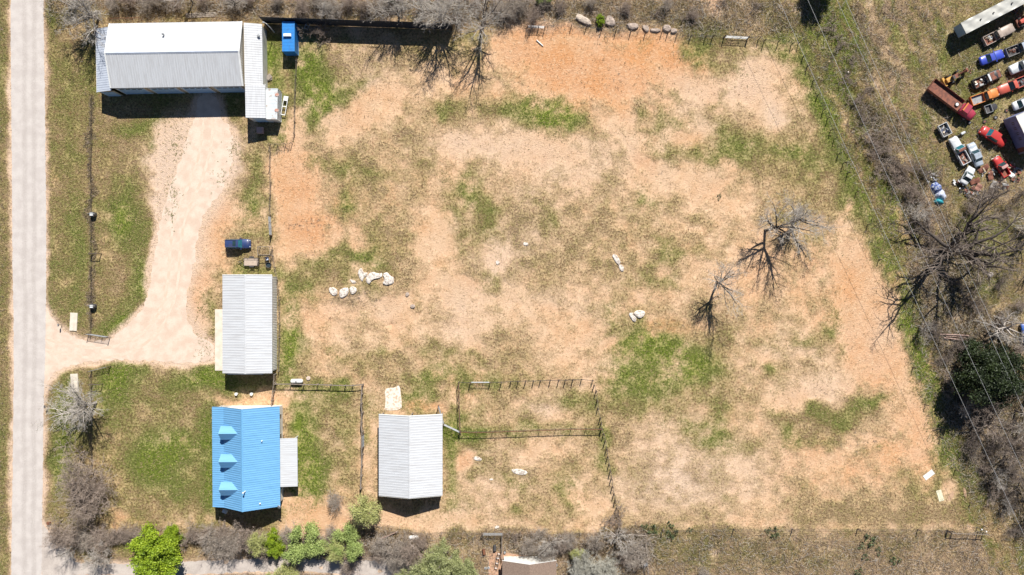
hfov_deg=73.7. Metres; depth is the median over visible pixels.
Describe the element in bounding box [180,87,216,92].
garage door
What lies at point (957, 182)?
scrap heap
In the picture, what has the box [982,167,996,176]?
scrap heap
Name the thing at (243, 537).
bare shrub
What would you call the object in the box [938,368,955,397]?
bare shrub
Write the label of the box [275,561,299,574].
leafy tree
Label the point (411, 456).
stock barn
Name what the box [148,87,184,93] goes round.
garage door
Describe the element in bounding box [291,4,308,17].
bare shrub
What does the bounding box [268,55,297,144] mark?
net fence
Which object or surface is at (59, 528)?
bare shrub
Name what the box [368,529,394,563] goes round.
bare shrub
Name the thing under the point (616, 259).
boulder
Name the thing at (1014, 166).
scrap heap
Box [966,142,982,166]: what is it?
car
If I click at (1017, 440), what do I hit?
bare shrub
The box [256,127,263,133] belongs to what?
crate
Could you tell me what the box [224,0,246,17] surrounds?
bare shrub
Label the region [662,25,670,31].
boulder
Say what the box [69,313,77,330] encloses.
culvert slab
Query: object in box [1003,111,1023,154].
box trailer
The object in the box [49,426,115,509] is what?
bare shrub
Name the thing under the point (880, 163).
bare shrub
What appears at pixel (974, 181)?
scrap sheet
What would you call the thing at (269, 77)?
pallet
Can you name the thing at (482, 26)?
bare tree
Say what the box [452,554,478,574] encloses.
leafy tree
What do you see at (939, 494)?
board
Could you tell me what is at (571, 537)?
bare shrub
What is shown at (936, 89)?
flatbed truck
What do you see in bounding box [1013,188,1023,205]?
bare shrub
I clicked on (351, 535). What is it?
leafy tree
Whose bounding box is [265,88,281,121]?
shipping container
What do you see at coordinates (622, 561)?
bare shrub
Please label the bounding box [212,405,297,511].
blue roofed house
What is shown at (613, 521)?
bare shrub
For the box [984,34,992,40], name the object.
truck load
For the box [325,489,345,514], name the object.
bare shrub
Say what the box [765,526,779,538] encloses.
prickly pear
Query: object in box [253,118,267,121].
side door
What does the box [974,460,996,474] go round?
bare shrub
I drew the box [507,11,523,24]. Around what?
bare shrub
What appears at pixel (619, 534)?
bare tree
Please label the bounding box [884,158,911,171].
bare shrub
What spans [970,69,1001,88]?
pickup truck
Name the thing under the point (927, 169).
bare shrub
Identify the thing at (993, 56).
car
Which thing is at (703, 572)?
bare shrub
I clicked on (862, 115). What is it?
bare shrub
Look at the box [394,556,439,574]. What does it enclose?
leafy tree
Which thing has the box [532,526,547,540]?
bare shrub
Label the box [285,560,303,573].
bare shrub
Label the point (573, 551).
leafy tree
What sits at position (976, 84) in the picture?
truck load
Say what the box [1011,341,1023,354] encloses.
bare shrub
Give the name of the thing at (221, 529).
bare shrub
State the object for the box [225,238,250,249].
sport utility vehicle
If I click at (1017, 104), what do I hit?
car
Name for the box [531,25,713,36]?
wire fence
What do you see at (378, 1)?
bare shrub
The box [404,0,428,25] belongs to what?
bare tree
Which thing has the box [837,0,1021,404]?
power cable
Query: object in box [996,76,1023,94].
pickup truck
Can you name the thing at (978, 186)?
scrap sheet
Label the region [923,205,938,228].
bare shrub
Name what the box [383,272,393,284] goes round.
boulder
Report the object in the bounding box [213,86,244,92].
garage door
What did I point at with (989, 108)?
black trailer
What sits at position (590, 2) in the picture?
bare shrub
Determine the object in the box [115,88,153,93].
garage door
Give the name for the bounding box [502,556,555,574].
brown roofed house
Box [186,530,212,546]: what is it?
bare shrub
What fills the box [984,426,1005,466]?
bare shrub
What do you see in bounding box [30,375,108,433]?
bare tree
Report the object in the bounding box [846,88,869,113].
bare shrub
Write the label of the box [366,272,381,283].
boulder
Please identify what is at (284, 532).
bare shrub
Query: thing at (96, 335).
pipe gate
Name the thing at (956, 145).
pickup truck
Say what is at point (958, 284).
bare shrub
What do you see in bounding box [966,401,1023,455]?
bare tree
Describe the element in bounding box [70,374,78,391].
culvert slab
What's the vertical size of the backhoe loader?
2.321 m
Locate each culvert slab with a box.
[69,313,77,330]
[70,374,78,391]
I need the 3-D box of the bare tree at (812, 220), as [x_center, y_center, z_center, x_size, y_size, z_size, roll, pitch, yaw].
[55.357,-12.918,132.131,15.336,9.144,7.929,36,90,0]
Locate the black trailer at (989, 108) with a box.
[983,103,997,113]
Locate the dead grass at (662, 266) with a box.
[0,0,1023,574]
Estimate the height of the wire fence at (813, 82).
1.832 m
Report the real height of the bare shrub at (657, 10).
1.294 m
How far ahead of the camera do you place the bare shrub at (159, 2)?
135.08 m
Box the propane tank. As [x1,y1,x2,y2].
[290,379,302,383]
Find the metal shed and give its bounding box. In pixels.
[222,274,276,374]
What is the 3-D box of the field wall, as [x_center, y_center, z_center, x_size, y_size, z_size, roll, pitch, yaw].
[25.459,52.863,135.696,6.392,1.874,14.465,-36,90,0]
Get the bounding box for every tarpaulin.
[930,181,941,192]
[934,199,943,204]
[935,190,945,200]
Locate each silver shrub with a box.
[566,548,595,574]
[582,551,625,574]
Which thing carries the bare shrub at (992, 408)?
on the ground at (558, 50)
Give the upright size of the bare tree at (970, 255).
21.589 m
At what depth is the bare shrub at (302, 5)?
134.96 m
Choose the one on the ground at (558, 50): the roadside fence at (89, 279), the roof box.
the roadside fence at (89, 279)
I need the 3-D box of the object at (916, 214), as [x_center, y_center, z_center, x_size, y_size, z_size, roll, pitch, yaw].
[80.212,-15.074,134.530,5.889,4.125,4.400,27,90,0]
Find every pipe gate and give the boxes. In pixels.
[84,333,107,337]
[268,215,271,235]
[362,433,364,448]
[444,424,461,433]
[482,532,503,535]
[724,35,749,39]
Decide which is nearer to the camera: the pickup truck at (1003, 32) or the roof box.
the roof box
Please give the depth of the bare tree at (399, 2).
130.90 m
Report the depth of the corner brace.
135.00 m
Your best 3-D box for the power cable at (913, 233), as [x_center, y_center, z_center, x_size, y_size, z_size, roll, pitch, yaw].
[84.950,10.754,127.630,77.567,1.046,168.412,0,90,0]
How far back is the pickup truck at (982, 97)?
135.60 m
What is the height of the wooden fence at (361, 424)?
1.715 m
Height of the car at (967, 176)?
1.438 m
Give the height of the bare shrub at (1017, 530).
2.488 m
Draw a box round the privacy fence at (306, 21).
[259,16,452,29]
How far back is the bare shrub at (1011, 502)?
135.19 m
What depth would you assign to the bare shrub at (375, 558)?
135.00 m
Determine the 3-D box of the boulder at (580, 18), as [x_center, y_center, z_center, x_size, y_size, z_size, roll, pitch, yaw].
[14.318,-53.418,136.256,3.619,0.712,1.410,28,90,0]
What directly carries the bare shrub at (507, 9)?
on the ground at (558, 50)
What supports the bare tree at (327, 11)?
on the ground at (558, 50)
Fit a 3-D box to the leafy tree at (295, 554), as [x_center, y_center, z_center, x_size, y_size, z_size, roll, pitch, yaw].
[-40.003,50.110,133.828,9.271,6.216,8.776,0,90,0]
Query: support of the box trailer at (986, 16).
on the ground at (558, 50)
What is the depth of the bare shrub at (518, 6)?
134.90 m
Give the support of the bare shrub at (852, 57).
on the ground at (558, 50)
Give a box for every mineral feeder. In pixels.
[87,212,96,216]
[89,304,96,308]
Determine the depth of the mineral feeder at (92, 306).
135.63 m
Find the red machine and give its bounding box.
[1014,15,1023,27]
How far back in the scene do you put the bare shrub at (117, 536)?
135.26 m
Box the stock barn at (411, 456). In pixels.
[379,412,442,498]
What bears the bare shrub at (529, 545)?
on the ground at (558, 50)
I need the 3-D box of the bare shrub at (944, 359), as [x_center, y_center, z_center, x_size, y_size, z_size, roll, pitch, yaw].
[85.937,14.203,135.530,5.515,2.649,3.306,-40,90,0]
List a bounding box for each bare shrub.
[40,508,77,552]
[46,520,93,554]
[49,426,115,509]
[59,471,118,544]
[70,526,97,556]
[82,520,117,570]
[88,474,118,501]
[104,0,120,15]
[105,527,125,545]
[106,522,130,544]
[117,524,132,542]
[118,521,138,540]
[119,0,142,11]
[132,526,144,541]
[135,0,158,17]
[151,0,174,11]
[166,0,187,14]
[178,530,197,551]
[182,517,205,543]
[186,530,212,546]
[196,0,208,10]
[196,518,232,560]
[199,523,215,540]
[209,523,248,565]
[210,518,237,547]
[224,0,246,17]
[234,512,268,552]
[236,535,269,563]
[240,0,259,8]
[268,0,283,8]
[275,521,299,550]
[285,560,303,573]
[290,0,316,25]
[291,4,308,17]
[297,8,330,46]
[306,0,330,11]
[306,525,337,555]
[325,0,341,18]
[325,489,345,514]
[325,521,336,541]
[334,4,348,18]
[337,0,359,15]
[337,558,364,574]
[352,0,385,18]
[357,10,369,19]
[365,550,386,566]
[368,0,391,12]
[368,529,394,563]
[382,530,418,572]
[382,551,405,574]
[386,529,426,572]
[412,529,430,546]
[446,7,462,32]
[462,0,482,14]
[492,0,523,25]
[505,0,536,19]
[505,532,521,543]
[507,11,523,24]
[516,531,539,558]
[523,2,545,32]
[530,534,560,562]
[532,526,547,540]
[537,0,552,10]
[546,530,573,558]
[552,0,567,9]
[552,2,566,15]
[560,528,581,551]
[581,527,606,555]
[582,0,596,7]
[602,498,626,531]
[609,528,657,574]
[613,549,636,567]
[616,1,632,20]
[651,5,664,18]
[659,0,674,14]
[680,5,697,24]
[685,10,701,22]
[697,566,710,574]
[752,0,765,11]
[817,15,841,37]
[832,35,848,51]
[837,71,856,87]
[840,52,859,68]
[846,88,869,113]
[853,106,877,126]
[857,122,891,157]
[863,83,877,95]
[867,132,897,160]
[870,157,888,173]
[871,162,903,192]
[878,158,920,190]
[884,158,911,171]
[900,178,919,199]
[904,184,931,208]
[911,157,942,180]
[920,317,947,340]
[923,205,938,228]
[924,228,951,253]
[932,350,956,365]
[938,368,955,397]
[946,334,971,359]
[949,278,966,290]
[959,440,985,464]
[961,290,992,315]
[961,390,973,407]
[961,418,986,455]
[963,177,1003,207]
[963,200,976,215]
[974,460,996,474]
[979,401,998,418]
[981,472,1013,507]
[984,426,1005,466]
[986,307,1017,330]
[989,178,1009,196]
[990,264,1014,297]
[996,198,1017,221]
[1000,486,1023,510]
[1001,464,1022,482]
[1001,518,1023,540]
[1005,295,1023,311]
[1009,422,1023,450]
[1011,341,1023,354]
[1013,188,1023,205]
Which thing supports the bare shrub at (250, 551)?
on the ground at (558, 50)
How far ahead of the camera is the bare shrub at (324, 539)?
134.99 m
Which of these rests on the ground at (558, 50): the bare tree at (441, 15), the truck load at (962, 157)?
the bare tree at (441, 15)
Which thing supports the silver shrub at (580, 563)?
on the ground at (558, 50)
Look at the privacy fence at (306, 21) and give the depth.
134.72 m
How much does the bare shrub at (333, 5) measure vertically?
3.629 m
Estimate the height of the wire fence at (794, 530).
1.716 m
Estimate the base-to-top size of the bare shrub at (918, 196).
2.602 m
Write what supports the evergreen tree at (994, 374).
on the ground at (558, 50)
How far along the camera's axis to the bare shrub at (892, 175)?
135.42 m
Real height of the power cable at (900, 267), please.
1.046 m
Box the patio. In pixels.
[488,552,527,574]
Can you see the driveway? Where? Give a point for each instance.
(176, 339)
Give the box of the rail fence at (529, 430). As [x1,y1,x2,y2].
[460,428,601,432]
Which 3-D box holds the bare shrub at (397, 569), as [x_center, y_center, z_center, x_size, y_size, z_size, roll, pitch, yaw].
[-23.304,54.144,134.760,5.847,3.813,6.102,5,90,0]
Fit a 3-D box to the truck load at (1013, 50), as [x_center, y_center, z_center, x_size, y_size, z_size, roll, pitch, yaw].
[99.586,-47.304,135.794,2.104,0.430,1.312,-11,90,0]
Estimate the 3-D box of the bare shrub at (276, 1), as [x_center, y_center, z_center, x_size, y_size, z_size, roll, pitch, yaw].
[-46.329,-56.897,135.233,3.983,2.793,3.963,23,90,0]
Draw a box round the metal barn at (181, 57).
[95,21,267,121]
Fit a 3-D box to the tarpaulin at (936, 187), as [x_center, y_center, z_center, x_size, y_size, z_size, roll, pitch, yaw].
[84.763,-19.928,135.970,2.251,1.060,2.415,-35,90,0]
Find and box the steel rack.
[281,96,288,114]
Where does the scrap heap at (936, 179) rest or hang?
on the ground at (558, 50)
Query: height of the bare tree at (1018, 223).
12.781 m
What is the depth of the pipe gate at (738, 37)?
135.71 m
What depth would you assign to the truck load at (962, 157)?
135.79 m
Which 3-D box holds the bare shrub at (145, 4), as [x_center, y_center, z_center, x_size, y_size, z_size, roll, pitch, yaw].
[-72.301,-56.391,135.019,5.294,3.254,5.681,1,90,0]
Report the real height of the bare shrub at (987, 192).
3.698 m
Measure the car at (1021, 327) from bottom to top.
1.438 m
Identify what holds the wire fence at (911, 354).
on the ground at (558, 50)
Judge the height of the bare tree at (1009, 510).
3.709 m
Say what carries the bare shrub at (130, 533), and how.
on the ground at (558, 50)
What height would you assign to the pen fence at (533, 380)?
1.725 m
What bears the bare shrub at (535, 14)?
on the ground at (558, 50)
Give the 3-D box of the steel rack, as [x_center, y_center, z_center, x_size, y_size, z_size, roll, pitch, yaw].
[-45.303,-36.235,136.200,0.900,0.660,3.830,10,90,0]
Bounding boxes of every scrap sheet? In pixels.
[970,177,980,184]
[974,183,982,190]
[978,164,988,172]
[987,171,993,179]
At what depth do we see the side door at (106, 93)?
135.01 m
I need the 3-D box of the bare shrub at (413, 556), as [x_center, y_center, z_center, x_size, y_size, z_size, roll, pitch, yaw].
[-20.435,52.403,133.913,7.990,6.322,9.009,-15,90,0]
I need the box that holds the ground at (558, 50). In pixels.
[0,0,1023,574]
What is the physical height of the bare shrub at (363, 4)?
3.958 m
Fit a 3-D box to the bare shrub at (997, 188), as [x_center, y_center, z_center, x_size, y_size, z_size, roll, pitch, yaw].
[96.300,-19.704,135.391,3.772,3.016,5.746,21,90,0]
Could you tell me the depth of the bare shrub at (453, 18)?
135.83 m
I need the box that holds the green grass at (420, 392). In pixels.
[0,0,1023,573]
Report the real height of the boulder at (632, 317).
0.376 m
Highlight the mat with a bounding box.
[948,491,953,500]
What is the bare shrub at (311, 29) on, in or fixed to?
on the ground at (558, 50)
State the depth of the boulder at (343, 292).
136.24 m
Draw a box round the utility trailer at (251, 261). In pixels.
[239,256,258,267]
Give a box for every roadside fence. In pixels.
[88,94,92,331]
[88,372,93,531]
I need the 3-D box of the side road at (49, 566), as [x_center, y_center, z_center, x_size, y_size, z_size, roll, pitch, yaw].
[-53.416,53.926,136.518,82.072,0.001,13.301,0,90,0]
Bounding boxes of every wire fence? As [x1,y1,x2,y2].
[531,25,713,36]
[662,528,951,532]
[706,34,850,173]
[856,191,986,527]
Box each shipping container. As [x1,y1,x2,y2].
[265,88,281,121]
[282,21,298,55]
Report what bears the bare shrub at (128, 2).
on the ground at (558, 50)
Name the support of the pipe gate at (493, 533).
on the ground at (558, 50)
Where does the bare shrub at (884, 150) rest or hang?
on the ground at (558, 50)
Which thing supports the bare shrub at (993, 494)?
on the ground at (558, 50)
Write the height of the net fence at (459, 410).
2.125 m
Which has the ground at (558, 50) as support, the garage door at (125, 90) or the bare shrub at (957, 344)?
the bare shrub at (957, 344)
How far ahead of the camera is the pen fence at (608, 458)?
135.61 m
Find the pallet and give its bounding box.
[267,73,271,80]
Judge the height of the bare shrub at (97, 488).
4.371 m
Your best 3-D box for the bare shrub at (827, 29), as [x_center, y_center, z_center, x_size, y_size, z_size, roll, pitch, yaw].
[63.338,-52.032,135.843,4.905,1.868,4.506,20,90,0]
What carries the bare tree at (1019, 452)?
on the ground at (558, 50)
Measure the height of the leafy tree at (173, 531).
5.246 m
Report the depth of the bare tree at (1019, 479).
132.94 m
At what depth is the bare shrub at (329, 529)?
135.32 m
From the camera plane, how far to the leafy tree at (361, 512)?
132.31 m
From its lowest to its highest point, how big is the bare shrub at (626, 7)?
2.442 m
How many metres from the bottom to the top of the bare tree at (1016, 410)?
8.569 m
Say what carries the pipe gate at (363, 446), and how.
on the ground at (558, 50)
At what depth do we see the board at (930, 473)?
136.47 m
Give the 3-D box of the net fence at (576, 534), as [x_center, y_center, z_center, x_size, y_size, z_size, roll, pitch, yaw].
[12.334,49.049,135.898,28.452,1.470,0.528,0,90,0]
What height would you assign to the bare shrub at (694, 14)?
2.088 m
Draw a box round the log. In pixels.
[939,334,968,336]
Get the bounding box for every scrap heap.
[925,170,938,182]
[952,170,968,192]
[964,185,979,197]
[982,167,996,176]
[991,181,1008,189]
[1006,162,1015,170]
[1011,167,1022,182]
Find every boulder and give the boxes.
[329,287,336,295]
[339,287,348,297]
[350,287,356,293]
[358,268,367,280]
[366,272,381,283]
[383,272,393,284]
[512,469,527,474]
[575,14,590,25]
[605,16,614,26]
[612,254,619,264]
[627,23,638,29]
[629,312,635,321]
[633,310,644,317]
[642,25,648,30]
[650,28,659,31]
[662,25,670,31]
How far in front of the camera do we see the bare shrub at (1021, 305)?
135.51 m
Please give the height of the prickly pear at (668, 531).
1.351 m
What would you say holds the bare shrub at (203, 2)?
on the ground at (558, 50)
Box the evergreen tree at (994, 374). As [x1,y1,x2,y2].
[949,334,1023,412]
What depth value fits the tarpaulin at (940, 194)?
135.95 m
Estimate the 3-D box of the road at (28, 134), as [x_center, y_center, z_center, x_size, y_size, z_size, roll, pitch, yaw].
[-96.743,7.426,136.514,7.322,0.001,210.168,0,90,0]
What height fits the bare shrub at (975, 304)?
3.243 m
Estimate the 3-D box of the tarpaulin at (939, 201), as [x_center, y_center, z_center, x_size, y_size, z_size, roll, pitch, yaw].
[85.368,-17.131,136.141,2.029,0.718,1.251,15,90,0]
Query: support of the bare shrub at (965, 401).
on the ground at (558, 50)
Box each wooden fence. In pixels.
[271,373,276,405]
[274,383,363,385]
[360,384,363,489]
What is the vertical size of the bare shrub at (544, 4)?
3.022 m
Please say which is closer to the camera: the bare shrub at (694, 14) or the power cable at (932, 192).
the power cable at (932, 192)
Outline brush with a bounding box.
[0,0,1023,574]
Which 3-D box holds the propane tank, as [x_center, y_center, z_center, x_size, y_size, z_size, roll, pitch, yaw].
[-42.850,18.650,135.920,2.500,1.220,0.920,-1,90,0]
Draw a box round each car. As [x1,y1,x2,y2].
[959,166,974,185]
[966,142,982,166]
[978,50,1004,65]
[1011,97,1023,110]
[1019,324,1023,345]
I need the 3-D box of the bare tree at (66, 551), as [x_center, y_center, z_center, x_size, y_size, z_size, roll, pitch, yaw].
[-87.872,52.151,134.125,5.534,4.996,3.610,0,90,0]
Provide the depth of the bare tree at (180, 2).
133.00 m
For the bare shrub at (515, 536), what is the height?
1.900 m
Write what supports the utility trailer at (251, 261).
on the ground at (558, 50)
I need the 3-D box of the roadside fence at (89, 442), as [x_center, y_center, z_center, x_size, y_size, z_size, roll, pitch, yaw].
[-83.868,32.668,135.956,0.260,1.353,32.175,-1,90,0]
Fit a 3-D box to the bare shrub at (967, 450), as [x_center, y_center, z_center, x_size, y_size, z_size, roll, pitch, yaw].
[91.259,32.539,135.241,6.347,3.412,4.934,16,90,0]
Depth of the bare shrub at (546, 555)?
134.09 m
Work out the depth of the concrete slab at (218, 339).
136.41 m
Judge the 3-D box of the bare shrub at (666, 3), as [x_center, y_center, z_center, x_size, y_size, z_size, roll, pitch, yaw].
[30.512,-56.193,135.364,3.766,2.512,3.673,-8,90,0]
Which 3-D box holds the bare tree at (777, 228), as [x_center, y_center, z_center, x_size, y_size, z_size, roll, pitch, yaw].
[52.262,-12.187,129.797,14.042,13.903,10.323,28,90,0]
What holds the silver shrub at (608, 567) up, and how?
on the ground at (558, 50)
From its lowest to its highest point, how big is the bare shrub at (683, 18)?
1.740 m
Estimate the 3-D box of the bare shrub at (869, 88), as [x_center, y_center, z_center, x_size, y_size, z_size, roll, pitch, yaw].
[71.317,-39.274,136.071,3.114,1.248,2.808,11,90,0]
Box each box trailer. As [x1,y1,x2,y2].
[953,0,1023,37]
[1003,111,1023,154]
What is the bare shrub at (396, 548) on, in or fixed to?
on the ground at (558, 50)
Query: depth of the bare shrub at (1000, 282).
135.25 m
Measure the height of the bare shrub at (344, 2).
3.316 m
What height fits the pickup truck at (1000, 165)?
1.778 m
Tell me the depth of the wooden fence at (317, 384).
135.16 m
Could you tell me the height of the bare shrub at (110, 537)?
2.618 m
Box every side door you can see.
[101,92,120,95]
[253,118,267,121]
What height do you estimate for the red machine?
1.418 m
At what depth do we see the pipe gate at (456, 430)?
135.59 m
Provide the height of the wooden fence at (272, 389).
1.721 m
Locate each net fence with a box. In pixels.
[267,144,271,214]
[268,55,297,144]
[270,249,280,371]
[319,529,483,534]
[458,383,460,431]
[504,532,643,536]
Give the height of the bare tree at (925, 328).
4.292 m
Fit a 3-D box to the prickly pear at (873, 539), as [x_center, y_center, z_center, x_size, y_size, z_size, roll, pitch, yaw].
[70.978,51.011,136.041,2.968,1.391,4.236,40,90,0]
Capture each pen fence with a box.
[458,379,593,383]
[594,385,620,525]
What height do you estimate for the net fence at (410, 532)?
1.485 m
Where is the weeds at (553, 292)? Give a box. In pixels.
[3,0,1011,574]
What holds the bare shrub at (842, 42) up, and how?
on the ground at (558, 50)
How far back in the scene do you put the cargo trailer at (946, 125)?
135.97 m
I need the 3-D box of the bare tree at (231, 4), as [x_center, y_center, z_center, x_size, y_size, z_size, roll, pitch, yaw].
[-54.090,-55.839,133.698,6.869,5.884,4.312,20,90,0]
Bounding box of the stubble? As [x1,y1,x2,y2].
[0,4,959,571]
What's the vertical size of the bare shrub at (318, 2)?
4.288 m
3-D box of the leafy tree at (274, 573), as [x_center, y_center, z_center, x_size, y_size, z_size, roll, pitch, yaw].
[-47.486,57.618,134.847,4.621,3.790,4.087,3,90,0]
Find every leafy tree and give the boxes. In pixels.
[125,521,183,574]
[158,523,184,548]
[243,530,266,557]
[262,527,285,559]
[265,569,278,574]
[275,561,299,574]
[281,519,329,564]
[322,537,346,563]
[328,520,364,562]
[347,494,382,528]
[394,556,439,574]
[419,536,460,574]
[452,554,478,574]
[536,0,551,4]
[568,549,587,559]
[596,13,604,27]
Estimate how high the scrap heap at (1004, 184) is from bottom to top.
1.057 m
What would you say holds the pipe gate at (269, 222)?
on the ground at (558, 50)
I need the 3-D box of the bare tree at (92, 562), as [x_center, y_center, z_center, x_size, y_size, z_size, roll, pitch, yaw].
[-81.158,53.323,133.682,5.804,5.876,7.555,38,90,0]
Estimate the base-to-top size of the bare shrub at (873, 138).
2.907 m
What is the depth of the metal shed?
132.65 m
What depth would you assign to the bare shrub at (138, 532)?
135.34 m
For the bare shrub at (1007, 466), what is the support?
on the ground at (558, 50)
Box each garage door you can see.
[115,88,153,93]
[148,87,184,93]
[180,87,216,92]
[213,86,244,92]
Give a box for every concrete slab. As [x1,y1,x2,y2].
[215,309,221,370]
[385,386,401,410]
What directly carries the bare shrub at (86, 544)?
on the ground at (558, 50)
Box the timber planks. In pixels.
[185,12,216,17]
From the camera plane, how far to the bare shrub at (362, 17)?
135.98 m
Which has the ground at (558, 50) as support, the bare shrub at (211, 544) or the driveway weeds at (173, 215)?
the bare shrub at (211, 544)
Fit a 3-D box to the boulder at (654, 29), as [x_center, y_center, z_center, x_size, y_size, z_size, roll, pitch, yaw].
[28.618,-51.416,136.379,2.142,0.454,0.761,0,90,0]
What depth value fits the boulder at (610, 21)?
136.03 m
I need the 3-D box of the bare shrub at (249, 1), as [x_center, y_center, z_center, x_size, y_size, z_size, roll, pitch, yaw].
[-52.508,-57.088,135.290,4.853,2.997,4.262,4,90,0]
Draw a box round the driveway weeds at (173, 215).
[158,123,240,364]
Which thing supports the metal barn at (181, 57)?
on the ground at (558, 50)
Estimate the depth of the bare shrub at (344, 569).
134.79 m
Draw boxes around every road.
[10,0,45,574]
[41,525,426,574]
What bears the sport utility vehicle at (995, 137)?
on the ground at (558, 50)
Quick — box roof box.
[283,33,290,36]
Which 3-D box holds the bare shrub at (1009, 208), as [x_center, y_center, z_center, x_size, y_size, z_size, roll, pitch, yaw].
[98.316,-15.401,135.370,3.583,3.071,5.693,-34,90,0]
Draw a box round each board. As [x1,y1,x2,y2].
[923,469,934,479]
[936,490,943,501]
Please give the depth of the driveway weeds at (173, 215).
136.47 m
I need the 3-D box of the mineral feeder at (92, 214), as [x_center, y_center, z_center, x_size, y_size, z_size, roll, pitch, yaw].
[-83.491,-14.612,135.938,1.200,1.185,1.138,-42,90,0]
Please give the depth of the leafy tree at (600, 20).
135.63 m
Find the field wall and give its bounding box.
[606,531,648,574]
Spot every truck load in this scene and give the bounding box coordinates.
[958,152,967,161]
[974,79,985,85]
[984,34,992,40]
[1008,47,1017,53]
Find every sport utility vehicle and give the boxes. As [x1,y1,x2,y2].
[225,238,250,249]
[978,126,1006,146]
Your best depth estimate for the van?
135.50 m
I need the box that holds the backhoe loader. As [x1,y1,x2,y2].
[940,68,968,85]
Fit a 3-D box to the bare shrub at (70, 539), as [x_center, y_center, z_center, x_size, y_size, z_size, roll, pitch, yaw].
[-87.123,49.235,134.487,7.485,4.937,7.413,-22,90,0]
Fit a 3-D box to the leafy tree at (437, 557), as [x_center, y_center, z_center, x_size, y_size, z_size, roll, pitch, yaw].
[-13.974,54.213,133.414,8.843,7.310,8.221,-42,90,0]
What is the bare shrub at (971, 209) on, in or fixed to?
on the ground at (558, 50)
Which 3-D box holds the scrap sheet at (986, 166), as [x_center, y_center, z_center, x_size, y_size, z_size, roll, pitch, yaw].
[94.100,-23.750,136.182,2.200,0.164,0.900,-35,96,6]
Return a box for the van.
[1007,59,1023,74]
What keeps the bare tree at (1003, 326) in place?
on the ground at (558, 50)
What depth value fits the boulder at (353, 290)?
136.28 m
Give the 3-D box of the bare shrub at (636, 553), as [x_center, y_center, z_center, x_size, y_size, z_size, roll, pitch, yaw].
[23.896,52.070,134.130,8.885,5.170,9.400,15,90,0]
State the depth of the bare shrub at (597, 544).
134.83 m
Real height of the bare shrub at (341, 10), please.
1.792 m
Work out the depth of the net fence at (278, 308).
135.96 m
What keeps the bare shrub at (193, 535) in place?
on the ground at (558, 50)
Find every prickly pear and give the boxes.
[641,524,657,535]
[667,521,678,539]
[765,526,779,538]
[858,533,877,548]
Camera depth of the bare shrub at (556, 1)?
135.92 m
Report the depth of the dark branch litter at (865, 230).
136.27 m
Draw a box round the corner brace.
[948,531,988,534]
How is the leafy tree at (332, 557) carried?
on the ground at (558, 50)
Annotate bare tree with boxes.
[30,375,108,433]
[46,546,75,563]
[55,0,109,47]
[78,540,112,574]
[166,0,195,6]
[220,0,248,9]
[316,0,342,23]
[363,0,422,23]
[380,0,477,31]
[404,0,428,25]
[443,0,466,15]
[453,0,510,55]
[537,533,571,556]
[598,526,634,555]
[707,258,749,317]
[754,193,832,262]
[780,190,846,245]
[890,177,1023,294]
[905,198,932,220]
[918,320,938,344]
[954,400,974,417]
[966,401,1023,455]
[974,306,1023,349]
[993,464,1009,490]
[996,435,1023,472]
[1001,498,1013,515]
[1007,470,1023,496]
[1008,211,1023,232]
[1011,406,1023,443]
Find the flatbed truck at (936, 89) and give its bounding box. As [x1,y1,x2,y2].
[926,79,975,120]
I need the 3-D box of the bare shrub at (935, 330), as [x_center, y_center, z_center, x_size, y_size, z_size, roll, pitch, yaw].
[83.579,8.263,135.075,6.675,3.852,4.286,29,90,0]
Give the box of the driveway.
[44,95,233,390]
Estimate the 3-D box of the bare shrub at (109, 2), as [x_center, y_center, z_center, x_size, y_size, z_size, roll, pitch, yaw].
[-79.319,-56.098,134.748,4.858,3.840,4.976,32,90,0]
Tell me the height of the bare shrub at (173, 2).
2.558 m
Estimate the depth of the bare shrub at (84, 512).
132.79 m
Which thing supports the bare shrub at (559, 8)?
on the ground at (558, 50)
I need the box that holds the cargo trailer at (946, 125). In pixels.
[937,122,951,137]
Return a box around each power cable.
[780,3,1023,533]
[808,1,1021,467]
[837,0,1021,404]
[846,1,1023,390]
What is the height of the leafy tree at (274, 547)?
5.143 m
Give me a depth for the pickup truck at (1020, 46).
135.69 m
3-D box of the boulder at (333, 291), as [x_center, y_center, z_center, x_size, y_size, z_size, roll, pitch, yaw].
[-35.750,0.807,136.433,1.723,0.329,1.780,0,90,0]
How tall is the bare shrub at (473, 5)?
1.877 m
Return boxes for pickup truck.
[948,135,970,165]
[968,88,998,105]
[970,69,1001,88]
[980,23,1014,46]
[991,155,1010,178]
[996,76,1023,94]
[1003,40,1023,57]

